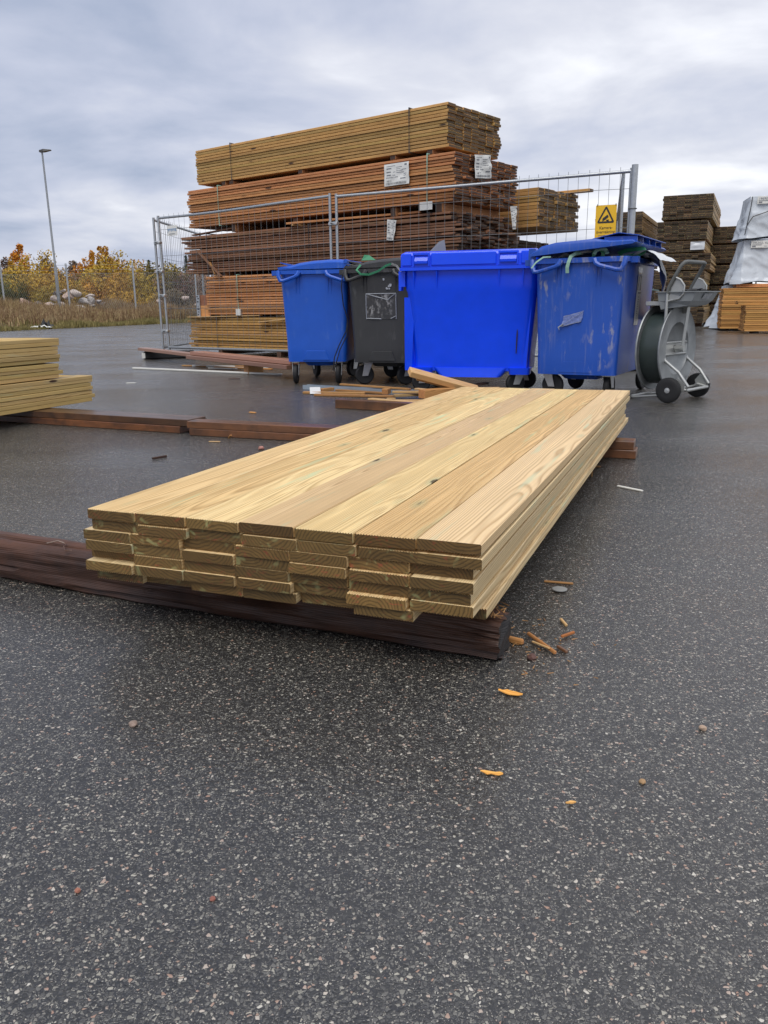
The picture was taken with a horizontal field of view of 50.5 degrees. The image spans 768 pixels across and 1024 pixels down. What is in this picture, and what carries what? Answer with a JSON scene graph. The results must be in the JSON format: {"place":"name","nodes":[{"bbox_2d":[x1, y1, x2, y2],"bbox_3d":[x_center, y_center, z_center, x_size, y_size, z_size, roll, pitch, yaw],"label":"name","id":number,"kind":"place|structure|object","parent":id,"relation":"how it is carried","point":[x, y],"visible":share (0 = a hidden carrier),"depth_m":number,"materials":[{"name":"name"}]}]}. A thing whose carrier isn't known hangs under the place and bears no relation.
{"place":"outdoors","nodes":[
{"label":"outdoors","id":0,"kind":"place"},
{"bbox_2d":[0,314,193,330],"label":"rough verge","id":1,"kind":"structure","parent":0,"point":[58,327],"depth_m":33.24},
{"bbox_2d":[0,280,28,303],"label":"willow shrub","id":2,"kind":"object","parent":1,"relation":"on","point":[14,296],"visible":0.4,"depth_m":51.50,"materials":[{"name":"green plant"}]},
{"bbox_2d":[10,244,31,273],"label":"birch tree","id":3,"kind":"object","parent":1,"relation":"on","point":[14,255],"visible":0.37,"depth_m":68.35,"materials":[{"name":"orange plant"}]},
{"bbox_2d":[0,272,41,301],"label":"willow shrub","id":4,"kind":"object","parent":1,"relation":"on","point":[16,282],"visible":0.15,"depth_m":53.34,"materials":[{"name":"yellow plant"}]},
{"bbox_2d":[2,249,56,281],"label":"willow shrub","id":5,"kind":"object","parent":1,"relation":"on","point":[14,268],"visible":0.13,"depth_m":60.72,"materials":[{"name":"yellow plant"}]},
{"bbox_2d":[10,268,51,302],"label":"willow shrub","id":6,"kind":"object","parent":1,"relation":"on","point":[37,281],"visible":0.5,"depth_m":52.19,"materials":[{"name":"yellow plant"}]},
{"bbox_2d":[29,281,62,303],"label":"willow shrub","id":7,"kind":"object","parent":1,"relation":"on","point":[39,294],"visible":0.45,"depth_m":51.69,"materials":[{"name":"yellow plant"}]},
{"bbox_2d":[39,149,60,304],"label":"lamp post","id":8,"kind":"object","parent":1,"relation":"on","point":[41,151],"visible":0.91,"depth_m":43.73,"materials":[{"name":"metal"}]},
{"bbox_2d":[38,264,74,295],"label":"willow shrub","id":9,"kind":"object","parent":1,"relation":"on","point":[49,278],"visible":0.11,"depth_m":55.46,"materials":[{"name":"yellow plant"}]},
{"bbox_2d":[53,282,92,304],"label":"willow shrub","id":10,"kind":"object","parent":1,"relation":"on","point":[81,296],"visible":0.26,"depth_m":52.63,"materials":[{"name":"yellow plant"}]},
{"bbox_2d":[82,250,95,272],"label":"birch tree","id":11,"kind":"object","parent":1,"relation":"on","point":[89,262],"visible":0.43,"depth_m":70.67,"materials":[{"name":"orange plant"}]},
{"bbox_2d":[80,274,119,302],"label":"willow shrub","id":12,"kind":"object","parent":1,"relation":"on","point":[87,285],"visible":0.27,"depth_m":55.52,"materials":[{"name":"yellow plant"}]},
{"bbox_2d":[93,246,113,279],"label":"birch tree","id":13,"kind":"object","parent":1,"relation":"on","point":[103,251],"visible":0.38,"depth_m":69.33,"materials":[{"name":"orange plant"}]},
{"bbox_2d":[84,250,127,280],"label":"willow shrub","id":14,"kind":"object","parent":1,"relation":"on","point":[106,264],"visible":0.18,"depth_m":62.80,"materials":[{"name":"yellow plant"}]},
{"bbox_2d":[84,267,134,300],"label":"willow shrub","id":15,"kind":"object","parent":1,"relation":"on","point":[100,280],"visible":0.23,"depth_m":56.29,"materials":[{"name":"yellow plant"}]},
{"bbox_2d":[104,270,148,304],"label":"willow shrub","id":16,"kind":"object","parent":1,"relation":"on","point":[119,285],"visible":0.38,"depth_m":54.01,"materials":[{"name":"yellow plant"}]},
{"bbox_2d":[115,259,155,282],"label":"willow shrub","id":17,"kind":"object","parent":1,"relation":"on","point":[131,268],"visible":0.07,"depth_m":61.98,"materials":[{"name":"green plant"}]},
{"bbox_2d":[0,263,284,315],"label":"chain link fence","id":18,"kind":"object","parent":1,"relation":"on","point":[68,285],"visible":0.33,"depth_m":44.29,"materials":[{"name":"metal"}]},
{"bbox_2d":[124,260,179,303],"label":"willow shrub","id":19,"kind":"object","parent":1,"relation":"on","point":[147,291],"visible":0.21,"depth_m":54.06,"materials":[{"name":"yellow plant"}]},
{"bbox_2d":[136,261,188,280],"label":"willow shrub","id":20,"kind":"object","parent":1,"relation":"on","point":[151,271],"visible":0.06,"depth_m":60.90,"materials":[{"name":"yellow plant"}]},
{"bbox_2d":[159,268,199,307],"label":"willow shrub","id":21,"kind":"object","parent":1,"relation":"on","point":[172,275],"visible":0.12,"depth_m":52.99,"materials":[{"name":"green plant"}]},
{"bbox_2d":[166,286,200,307],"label":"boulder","id":22,"kind":"object","parent":1,"relation":"on","point":[183,301],"visible":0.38,"depth_m":49.86,"materials":[{"name":"grey stone"}]},
{"bbox_2d":[170,272,208,303],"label":"willow shrub","id":23,"kind":"object","parent":1,"relation":"on","point":[189,291],"visible":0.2,"depth_m":52.37,"materials":[{"name":"green plant"}]},
{"bbox_2d":[0,294,235,326],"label":"dry grass","id":24,"kind":"structure","parent":0,"point":[11,311],"depth_m":39.60,"materials":[{"name":"plant"}]},
{"bbox_2d":[0,322,767,1023],"bbox_3d":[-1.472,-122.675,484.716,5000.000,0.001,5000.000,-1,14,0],"label":"asphalt yard","id":25,"kind":"structure","parent":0,"point":[342,828],"depth_m":1.46,"materials":[{"name":"asphalt"}]},
{"bbox_2d":[0,415,189,432],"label":"ground bearer","id":26,"kind":"object","parent":25,"relation":"on","point":[107,425],"visible":0.55,"depth_m":5.59,"materials":[{"name":"wood"}]},
{"bbox_2d":[8,408,205,426],"bbox_3d":[-2.201,-0.696,5.796,2.134,0.044,0.195,6,16,24],"label":"ground bearer","id":27,"kind":"object","parent":26,"relation":"on","point":[129,417],"visible":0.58,"depth_m":5.58,"materials":[{"name":"wood"}]},
{"bbox_2d":[0,338,94,415],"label":"decking stack","id":28,"kind":"object","parent":27,"relation":"on","point":[31,379],"visible":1,"depth_m":5.84,"materials":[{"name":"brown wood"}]},
{"bbox_2d":[142,350,192,358],"bbox_3d":[-3.474,-2.536,13.123,0.830,0.115,0.245,-5,15,-17],"label":"ballast block","id":29,"kind":"object","parent":25,"relation":"on","point":[149,355],"depth_m":12.98,"materials":[{"name":"black rubber"}]},
{"bbox_2d":[138,347,189,355],"bbox_3d":[-3.209,-2.401,12.226,0.145,0.048,2.256,-11,18,-36],"label":"loose plank","id":30,"kind":"object","parent":29,"relation":"on","point":[171,352],"visible":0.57,"depth_m":12.26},
{"bbox_2d":[157,193,332,351],"bbox_3d":[-2.143,-3.465,12.155,3.570,2.162,0.080,10,18,35],"label":"steel fence","id":31,"kind":"object","parent":29,"relation":"on","point":[328,196],"visible":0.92,"depth_m":12.24,"materials":[{"name":"metal"}]},
{"bbox_2d":[152,218,204,348],"bbox_3d":[-3.624,-4.060,14.687,0.041,2.139,3.050,0,14,2],"label":"steel fence","id":32,"kind":"object","parent":25,"relation":"on","point":[154,220],"visible":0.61,"depth_m":13.91,"materials":[{"name":"metal"}]},
{"bbox_2d":[132,367,281,374],"bbox_3d":[-2.297,-1.787,10.311,2.523,0.020,0.043,8,17,31],"label":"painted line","id":33,"kind":"object","parent":25,"relation":"on","point":[208,371],"visible":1,"depth_m":10.24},
{"bbox_2d":[219,350,263,353],"bbox_3d":[-2.304,-2.819,14.128,0.090,0.100,1.380,11,18,38],"label":"bearer","id":34,"kind":"object","parent":25,"relation":"on","point":[230,351],"visible":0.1,"depth_m":13.81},
{"bbox_2d":[188,316,287,349],"bbox_3d":[-0.874,-2.828,12.856,5.379,0.525,1.358,11,18,38],"label":"lumber bundle","id":35,"kind":"object","parent":34,"relation":"on","point":[269,339],"visible":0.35,"depth_m":13.23,"materials":[{"name":"brown wood"}]},
{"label":"bearer","id":36,"kind":"object","parent":35,"relation":"on","visible":0},
{"bbox_2d":[205,274,284,314],"bbox_3d":[-0.618,-3.355,12.482,5.010,0.634,1.349,11,18,38],"label":"lumber bundle","id":37,"kind":"object","parent":36,"relation":"on","point":[268,298],"visible":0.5,"depth_m":12.99,"materials":[{"name":"red wood"}]},
{"bbox_2d":[244,365,262,373],"bbox_3d":[-1.601,-1.759,9.995,0.219,0.110,0.100,-14,19,-42],"label":"wood block","id":38,"kind":"object","parent":25,"relation":"on","point":[247,368],"depth_m":9.94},
{"bbox_2d":[186,355,298,369],"bbox_3d":[-1.833,-1.872,10.126,0.160,0.045,2.700,-11,18,-36],"label":"loose plank","id":39,"kind":"object","parent":38,"relation":"on","point":[248,363],"visible":0.83,"depth_m":9.90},
{"bbox_2d":[190,351,304,364],"bbox_3d":[-1.778,-1.935,10.167,0.190,0.045,2.702,-11,18,-35],"label":"loose plank","id":40,"kind":"object","parent":39,"relation":"on","point":[246,357],"visible":0.78,"depth_m":9.95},
{"bbox_2d":[0,531,511,659],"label":"timber beam","id":41,"kind":"structure","parent":25,"relation":"on","point":[57,562],"depth_m":2.11,"materials":[{"name":"wood"}]},
{"bbox_2d":[83,387,629,621],"bbox_3d":[0.348,-0.274,3.437,1.034,0.193,3.466,5,15,21],"label":"decking stack","id":42,"kind":"object","parent":41,"relation":"on","point":[455,502],"visible":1,"depth_m":2.05,"materials":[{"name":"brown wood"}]},
{"bbox_2d":[272,259,361,382],"bbox_3d":[-0.625,-2.092,8.928,0.880,1.260,1.307,2,14,9],"label":"wheeled bin","id":43,"kind":"object","parent":25,"relation":"on","point":[315,318],"visible":0.89,"depth_m":8.37,"materials":[{"name":"blue plastic"}]},
{"bbox_2d":[303,391,365,393],"bbox_3d":[-0.463,-1.103,7.540,0.602,0.020,0.050,3,15,15],"label":"scrap stick","id":44,"kind":"object","parent":25,"relation":"on","point":[322,392],"visible":0.86,"depth_m":7.51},
{"bbox_2d":[314,393,394,397],"bbox_3d":[-0.268,-1.045,7.307,0.768,0.020,0.046,4,15,18],"label":"scrap stick","id":45,"kind":"object","parent":25,"relation":"on","point":[356,395],"visible":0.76,"depth_m":7.29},
{"bbox_2d":[303,384,418,393],"bbox_3d":[-0.239,-1.162,7.732,1.306,0.040,0.070,9,17,32],"label":"plank","id":46,"kind":"object","parent":25,"relation":"on","point":[307,386],"visible":0.5,"depth_m":7.74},
{"bbox_2d":[339,383,410,389],"bbox_3d":[-0.094,-1.182,7.676,0.879,0.020,0.035,11,18,40],"label":"scrap stick","id":47,"kind":"object","parent":46,"relation":"on","point":[371,386],"visible":1,"depth_m":7.66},
{"bbox_2d":[335,398,412,410],"bbox_3d":[-0.041,-0.832,6.361,0.763,0.070,0.080,7,16,29],"label":"scrap stick","id":48,"kind":"object","parent":25,"relation":"on","point":[376,405],"visible":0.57,"depth_m":6.37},
{"bbox_2d":[339,257,411,384],"bbox_3d":[0.139,-2.028,8.649,0.880,1.255,1.307,4,15,16],"label":"wheeled bin","id":49,"kind":"object","parent":25,"relation":"on","point":[377,311],"visible":0.66,"depth_m":8.13,"materials":[{"name":"grey plastic"}]},
{"bbox_2d":[332,264,351,370],"bbox_3d":[-0.410,-1.957,8.242,0.265,1.056,0.079,4,15,16],"label":"hanging cable","id":50,"kind":"object","parent":49,"relation":"hanging from","point":[346,326],"visible":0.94,"depth_m":8.27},
{"bbox_2d":[189,428,637,458],"bbox_3d":[0.055,-0.420,4.790,2.748,0.045,0.125,5,15,21],"label":"ground bearer","id":51,"kind":"object","parent":25,"relation":"on","point":[622,454],"visible":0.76,"depth_m":5.02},
{"bbox_2d":[187,419,635,449],"bbox_3d":[0.042,-0.466,4.788,2.753,0.044,0.125,5,15,21],"label":"ground bearer","id":52,"kind":"object","parent":51,"relation":"on","point":[617,443],"visible":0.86,"depth_m":5.01,"materials":[{"name":"wood"}]},
{"bbox_2d":[419,387,455,398],"bbox_3d":[0.465,-1.036,7.080,0.332,0.075,0.100,-9,17,-30],"label":"scrap stick","id":53,"kind":"object","parent":25,"relation":"on","point":[426,393],"visible":0.69,"depth_m":7.01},
{"bbox_2d":[408,367,477,388],"bbox_3d":[0.529,-1.150,7.149,0.667,0.050,0.100,12,34,-19],"label":"pine beam","id":54,"kind":"object","parent":25,"relation":"on","point":[423,375],"visible":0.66,"depth_m":7.09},
{"bbox_2d":[399,248,543,388],"bbox_3d":[0.863,-1.799,7.657,1.320,1.285,0.832,3,15,15],"label":"wheeled bin","id":55,"kind":"object","parent":25,"relation":"on","point":[470,313],"visible":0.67,"depth_m":7.34,"materials":[{"name":"blue plastic"}]},
{"bbox_2d":[525,232,665,390],"bbox_3d":[1.899,-1.753,7.319,0.942,1.339,1.347,7,16,28],"label":"wheeled bin","id":56,"kind":"object","parent":25,"relation":"on","point":[593,310],"visible":0.8,"depth_m":6.83,"materials":[{"name":"blue plastic"}]},
{"bbox_2d":[618,247,646,255],"bbox_3d":[2.074,-2.168,6.809,0.239,0.101,0.035,5,15,22],"label":"plastic strap","id":57,"kind":"object","parent":56,"relation":"attached to","point":[621,252],"visible":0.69,"depth_m":6.81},
{"bbox_2d":[640,252,666,291],"bbox_3d":[2.311,-1.973,7.168,0.340,0.623,0.789,5,15,20],"label":"plastic sheet","id":58,"kind":"object","parent":56,"relation":"hanging from","point":[654,258],"visible":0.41,"depth_m":7.12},
{"bbox_2d":[631,250,675,261],"bbox_3d":[2.259,-2.138,6.805,0.270,0.095,0.492,9,17,35],"label":"film flap","id":59,"kind":"object","parent":56,"relation":"on","point":[660,256],"visible":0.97,"depth_m":6.75,"materials":[{"name":"white plastic"}]},
{"bbox_2d":[616,174,624,232],"bbox_3d":[3.151,-3.249,11.060,0.041,2.162,3.120,3,15,14],"label":"steel fence","id":60,"kind":"object","parent":25,"relation":"on","point":[619,222],"visible":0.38,"depth_m":9.45,"materials":[{"name":"metal"}]},
{"bbox_2d":[628,164,638,370],"bbox_3d":[2.852,-2.811,9.478,0.440,2.300,0.200,-1,14,0],"label":"steel pole","id":61,"kind":"object","parent":25,"relation":"on","point":[632,208],"visible":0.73,"depth_m":9.26,"materials":[{"name":"grey metal"}]},
{"bbox_2d":[630,260,720,402],"bbox_3d":[2.394,-1.498,6.751,0.563,1.117,0.698,13,19,42],"label":"strapping trolley","id":62,"kind":"object","parent":25,"relation":"on","point":[665,344],"visible":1,"depth_m":6.65,"materials":[{"name":"metal"}]},
{"bbox_2d":[703,285,767,327],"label":"wrapped pack","id":63,"kind":"object","parent":25,"relation":"on","point":[711,321],"visible":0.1,"depth_m":23.62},
{"bbox_2d":[717,288,767,328],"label":"lumber bundle","id":64,"kind":"object","parent":25,"relation":"on","point":[729,312],"visible":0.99,"depth_m":21.87,"materials":[{"name":"orange wood"}]},
{"bbox_2d":[733,284,767,287],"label":"lumber bundle","id":65,"kind":"object","parent":64,"relation":"on","point":[748,285],"visible":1,"depth_m":21.78,"materials":[{"name":"red wood"}]},
{"bbox_2d":[723,239,767,284],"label":"wrapped pack","id":66,"kind":"object","parent":65,"relation":"on","point":[749,263],"visible":1,"depth_m":21.65,"materials":[{"name":"white plastic"}]},
{"bbox_2d":[731,195,767,242],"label":"wrapped pack","id":67,"kind":"object","parent":66,"relation":"on","point":[757,227],"visible":0.98,"depth_m":21.41,"materials":[{"name":"white plastic"}]},
{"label":"bearer","id":68,"kind":"object","parent":25,"relation":"on","visible":0},
{"bbox_2d":[690,306,710,322],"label":"lumber bundle","id":69,"kind":"object","parent":68,"relation":"on","point":[700,314],"visible":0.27,"depth_m":26.13,"materials":[{"name":"brown wood"}]},
{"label":"bearer","id":70,"kind":"object","parent":25,"relation":"on","visible":0},
{"bbox_2d":[704,305,713,316],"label":"lumber bundle","id":71,"kind":"object","parent":70,"relation":"on","point":[711,308],"visible":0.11,"depth_m":29.16,"materials":[{"name":"brown wood"}]},
{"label":"bearer","id":72,"kind":"object","parent":71,"relation":"on","visible":0},
{"bbox_2d":[707,286,721,301],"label":"lumber bundle","id":73,"kind":"object","parent":72,"relation":"on","point":[715,288],"visible":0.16,"depth_m":28.95,"materials":[{"name":"brown wood"}]},
{"bbox_2d":[710,284,734,285],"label":"bearer","id":74,"kind":"object","parent":73,"relation":"on","point":[720,284],"visible":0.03,"depth_m":29.25,"materials":[{"name":"brown wood"}]},
{"bbox_2d":[709,265,729,283],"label":"lumber bundle","id":75,"kind":"object","parent":74,"relation":"on","point":[718,276],"visible":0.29,"depth_m":28.78,"materials":[{"name":"brown wood"}]},
{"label":"bearer","id":76,"kind":"object","parent":75,"relation":"on","visible":0},
{"bbox_2d":[710,245,736,263],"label":"lumber bundle","id":77,"kind":"object","parent":76,"relation":"on","point":[722,254],"visible":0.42,"depth_m":28.57,"materials":[{"name":"brown wood"}]},
{"bbox_2d":[713,243,736,245],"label":"bearer","id":78,"kind":"object","parent":77,"relation":"on","point":[725,244],"visible":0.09,"depth_m":28.86,"materials":[{"name":"brown wood"}]},
{"bbox_2d":[712,226,737,243],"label":"lumber bundle","id":79,"kind":"object","parent":78,"relation":"on","point":[723,235],"visible":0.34,"depth_m":28.45,"materials":[{"name":"brown wood"}]},
{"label":"bearer","id":80,"kind":"object","parent":25,"relation":"on","visible":0},
{"bbox_2d":[738,305,767,330],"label":"lumber bundle","id":81,"kind":"object","parent":80,"relation":"on","point":[753,317],"visible":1,"depth_m":20.16,"materials":[{"name":"orange wood"}]},
{"bbox_2d":[0,0,767,283],"label":"sky","id":82,"kind":"structure","parent":0,"point":[123,96],"materials":[{"name":"grey"}]},
{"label":"bearer","id":83,"kind":"object","parent":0,"visible":0},
{"bbox_2d":[181,206,520,274],"bbox_3d":[-0.753,-4.111,12.489,5.843,0.769,1.516,11,18,38],"label":"lumber bundle","id":84,"kind":"object","parent":83,"relation":"on","point":[427,226],"visible":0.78,"depth_m":11.43,"materials":[{"name":"brown wood"}]},
{"bbox_2d":[232,224,274,231],"bbox_3d":[-1.937,-4.612,13.347,0.090,0.112,1.380,11,18,38],"label":"bearer","id":85,"kind":"object","parent":84,"relation":"on","point":[239,228],"visible":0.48,"depth_m":12.97,"materials":[{"name":"red wood"}]},
{"bbox_2d":[187,151,518,231],"bbox_3d":[-0.674,-4.709,12.344,5.390,0.695,1.630,11,18,38],"label":"lumber bundle","id":86,"kind":"object","parent":84,"relation":"on","point":[444,169],"visible":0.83,"depth_m":11.20,"materials":[{"name":"red wood"}]},
{"bbox_2d":[286,211,422,224],"bbox_3d":[-0.465,-4.105,11.374,2.354,0.028,0.070,9,17,34],"label":"loose batten","id":87,"kind":"object","parent":84,"relation":"on","point":[358,217],"visible":0.97,"depth_m":11.29,"materials":[{"name":"red wood"}]},
{"bbox_2d":[391,207,427,216],"bbox_3d":[0.555,-4.145,11.397,0.090,0.112,1.380,11,18,38],"label":"bearer","id":88,"kind":"object","parent":84,"relation":"on","point":[395,211],"visible":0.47,"depth_m":10.92,"materials":[{"name":"red wood"}]},
{"bbox_2d":[436,203,497,217],"bbox_3d":[1.139,-4.036,10.940,0.090,0.112,1.380,11,18,38],"label":"bearer","id":89,"kind":"object","parent":84,"relation":"on","point":[443,207],"visible":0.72,"depth_m":10.78,"materials":[{"name":"red wood"}]},
{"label":"bearer","id":90,"kind":"object","parent":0,"visible":0},
{"bbox_2d":[195,102,501,186],"bbox_3d":[-0.722,-5.288,12.044,4.945,0.539,1.300,11,18,38],"label":"lumber bundle","id":91,"kind":"object","parent":90,"relation":"on","point":[445,127],"visible":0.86,"depth_m":11.04,"materials":[{"name":"brown wood"}]},
{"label":"bearer","id":92,"kind":"object","parent":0,"visible":0},
{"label":"lumber bundle","id":93,"kind":"object","parent":92,"relation":"on","visible":0},
{"bbox_2d":[513,240,547,248],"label":"lumber bundle","id":94,"kind":"object","parent":93,"relation":"on","point":[522,244],"visible":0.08,"depth_m":12.53,"materials":[{"name":"brown wood"}]},
{"bbox_2d":[504,236,519,239],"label":"bearer","id":95,"kind":"object","parent":94,"relation":"on","point":[516,238],"visible":0.15,"depth_m":13.15,"materials":[{"name":"brown wood"}]},
{"bbox_2d":[498,187,579,235],"bbox_3d":[0.956,-4.763,13.306,4.298,0.559,1.334,11,18,38],"label":"lumber bundle","id":96,"kind":"object","parent":95,"relation":"on","point":[540,222],"visible":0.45,"depth_m":11.84,"materials":[{"name":"brown wood"}]},
{"bbox_3d":[-0.656,-2.130,11.385,0.760,0.120,0.220,-9,16,-29],"label":"ballast block","id":97,"kind":"object","parent":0,"visible":0},
{"bbox_2d":[335,168,631,356],"bbox_3d":[1.101,-3.039,10.286,3.850,2.184,0.043,6,16,24],"label":"steel fence","id":98,"kind":"object","parent":97,"relation":"on","point":[519,180],"visible":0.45,"depth_m":10.04,"materials":[{"name":"metal"}]},
{"bbox_2d":[595,203,616,237],"bbox_3d":[2.573,-3.374,9.450,0.238,0.382,0.014,6,16,25],"label":"warning sign","id":99,"kind":"object","parent":98,"relation":"attached to","point":[605,221],"visible":0.98,"depth_m":9.44,"materials":[{"name":"yellow plastic"}]},
{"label":"lumber bundle","id":100,"kind":"object","parent":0,"visible":0},
{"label":"bearer","id":101,"kind":"object","parent":100,"relation":"on","visible":0},
{"bbox_2d":[616,211,657,239],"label":"lumber bundle","id":102,"kind":"object","parent":101,"relation":"on","point":[646,225],"visible":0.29,"depth_m":26.58,"materials":[{"name":"brown wood"}]},
{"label":"bearer","id":103,"kind":"object","parent":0,"visible":0},
{"bbox_2d":[654,291,708,305],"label":"lumber bundle","id":104,"kind":"object","parent":103,"relation":"on","point":[656,297],"visible":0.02,"depth_m":26.45,"materials":[{"name":"brown wood"}]},
{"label":"bearer","id":105,"kind":"object","parent":104,"relation":"on","visible":0},
{"bbox_2d":[654,271,709,289],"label":"lumber bundle","id":106,"kind":"object","parent":105,"relation":"on","point":[687,277],"visible":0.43,"depth_m":26.12,"materials":[{"name":"brown wood"}]},
{"bbox_2d":[666,270,705,271],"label":"bearer","id":107,"kind":"object","parent":106,"relation":"on","point":[685,270],"visible":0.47,"depth_m":26.34,"materials":[{"name":"brown wood"}]},
{"bbox_2d":[662,253,716,272],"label":"lumber bundle","id":108,"kind":"object","parent":107,"relation":"on","point":[708,258],"visible":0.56,"depth_m":25.92,"materials":[{"name":"brown wood"}]},
{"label":"bearer","id":109,"kind":"object","parent":108,"relation":"on","visible":0},
{"bbox_2d":[656,240,710,253],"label":"lumber bundle","id":110,"kind":"object","parent":109,"relation":"on","point":[678,247],"visible":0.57,"depth_m":25.91,"materials":[{"name":"brown wood"}]},
{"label":"bearer","id":111,"kind":"object","parent":110,"relation":"on","visible":0},
{"bbox_2d":[657,220,712,245],"bbox_3d":[10.502,-9.516,28.103,1.518,0.558,5.476,6,16,23],"label":"lumber bundle","id":112,"kind":"object","parent":111,"relation":"on","point":[686,230],"visible":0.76,"depth_m":25.76,"materials":[{"name":"brown wood"}]},
{"bbox_2d":[664,219,710,221],"bbox_3d":[9.700,-9.304,26.052,1.400,0.060,0.100,6,16,23],"label":"bearer","id":113,"kind":"object","parent":112,"relation":"on","point":[689,220],"visible":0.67,"depth_m":25.97,"materials":[{"name":"brown wood"}]},
{"bbox_2d":[661,193,720,226],"bbox_3d":[10.605,-10.184,27.884,1.526,0.718,5.472,6,16,23],"label":"lumber bundle","id":114,"kind":"object","parent":113,"relation":"on","point":[690,207],"visible":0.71,"depth_m":25.55,"materials":[{"name":"brown wood"}]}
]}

